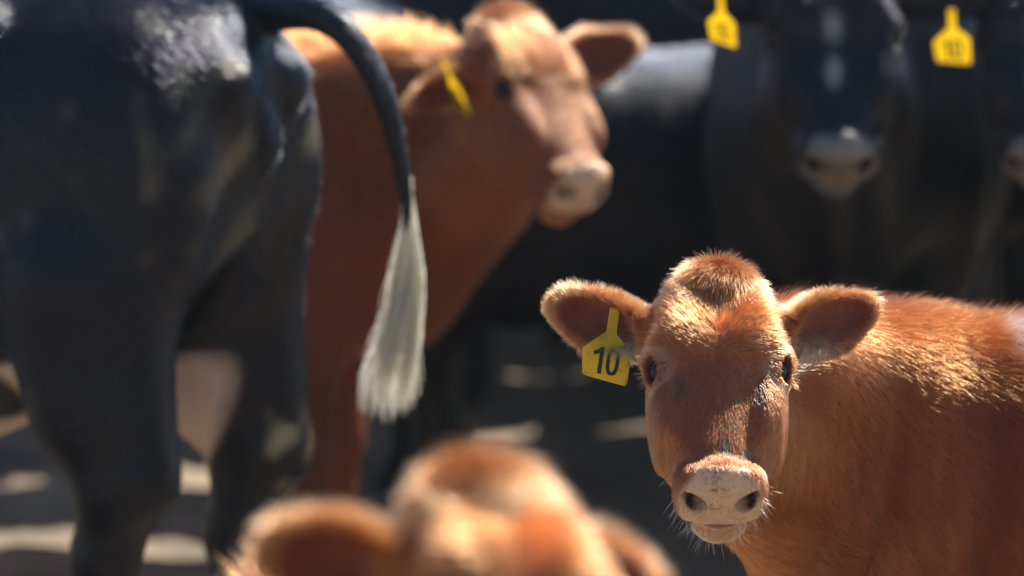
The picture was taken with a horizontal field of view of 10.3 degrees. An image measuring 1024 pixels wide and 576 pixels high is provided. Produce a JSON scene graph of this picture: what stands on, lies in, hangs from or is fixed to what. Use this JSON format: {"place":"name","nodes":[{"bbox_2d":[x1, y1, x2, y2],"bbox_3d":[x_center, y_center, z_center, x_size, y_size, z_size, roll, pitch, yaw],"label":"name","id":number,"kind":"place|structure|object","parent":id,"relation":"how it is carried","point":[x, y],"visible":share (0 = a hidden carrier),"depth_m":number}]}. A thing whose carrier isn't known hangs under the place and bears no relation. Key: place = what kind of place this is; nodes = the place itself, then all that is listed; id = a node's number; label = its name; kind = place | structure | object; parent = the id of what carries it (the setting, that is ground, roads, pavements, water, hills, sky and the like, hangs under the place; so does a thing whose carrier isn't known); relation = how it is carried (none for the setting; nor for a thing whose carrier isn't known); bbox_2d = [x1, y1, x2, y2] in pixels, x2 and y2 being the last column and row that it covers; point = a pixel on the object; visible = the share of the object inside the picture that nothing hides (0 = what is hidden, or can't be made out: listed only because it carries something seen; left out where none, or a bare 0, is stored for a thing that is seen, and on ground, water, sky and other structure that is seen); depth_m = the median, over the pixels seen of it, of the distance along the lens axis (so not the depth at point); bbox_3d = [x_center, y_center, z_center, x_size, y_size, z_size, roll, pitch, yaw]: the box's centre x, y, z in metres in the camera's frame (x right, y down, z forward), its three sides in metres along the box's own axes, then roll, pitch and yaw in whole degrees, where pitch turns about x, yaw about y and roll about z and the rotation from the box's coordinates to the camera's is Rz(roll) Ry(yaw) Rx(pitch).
{"place":"outdoors","nodes":[
{"label":"outdoors","id":0,"kind":"place"},
{"bbox_2d":[0,327,747,575],"bbox_3d":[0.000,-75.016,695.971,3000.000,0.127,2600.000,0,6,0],"label":"ground","id":1,"kind":"structure","parent":0,"point":[572,422],"depth_m":12.10},
{"bbox_2d":[0,0,424,575],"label":"black cow","id":2,"kind":"object","parent":1,"relation":"on","point":[160,175],"visible":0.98,"depth_m":8.80},
{"bbox_2d":[374,364,413,491],"bbox_3d":[-0.737,0.035,11.825,1.314,0.738,0.382,1,6,6],"label":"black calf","id":3,"kind":"object","parent":1,"relation":"on","point":[397,460],"visible":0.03,"depth_m":11.68},
{"bbox_2d":[328,0,540,242],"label":"black cow","id":4,"kind":"object","parent":1,"relation":"on","point":[360,8],"visible":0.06,"depth_m":10.93},
{"bbox_2d":[203,430,673,575],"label":"red calf","id":5,"kind":"object","parent":1,"relation":"on","point":[480,509],"visible":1,"depth_m":5.20},
{"bbox_2d":[280,0,646,514],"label":"red cow","id":6,"kind":"object","parent":1,"relation":"on","point":[501,119],"visible":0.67,"depth_m":9.83},
{"bbox_2d":[540,324,569,348],"bbox_3d":[-0.165,-0.470,14.164,2.169,1.231,0.606,-1,6,-5],"label":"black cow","id":7,"kind":"object","parent":1,"relation":"on","point":[553,339],"depth_m":14.05},
{"bbox_2d":[371,0,999,449],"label":"black cow","id":8,"kind":"object","parent":1,"relation":"on","point":[659,24],"visible":0.03,"depth_m":11.71},
{"bbox_2d":[409,43,1023,474],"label":"black calf","id":9,"kind":"object","parent":1,"relation":"on","point":[643,225],"visible":0.16,"depth_m":11.07},
{"bbox_2d":[540,245,1023,575],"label":"red calf","id":10,"kind":"object","parent":1,"relation":"on","point":[832,431],"visible":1,"depth_m":7.66},
{"bbox_2d":[959,0,1023,186],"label":"black cow","id":11,"kind":"object","parent":1,"relation":"on","point":[999,35],"visible":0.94,"depth_m":9.62},
{"bbox_2d":[996,230,1023,310],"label":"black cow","id":12,"kind":"object","parent":1,"relation":"on","point":[1010,258],"depth_m":12.44},
{"bbox_2d":[629,365,643,380],"bbox_3d":[0.035,-0.394,13.468,2.169,1.231,0.606,-1,6,-5],"label":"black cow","id":13,"kind":"object","parent":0,"point":[632,370],"depth_m":13.35}
]}

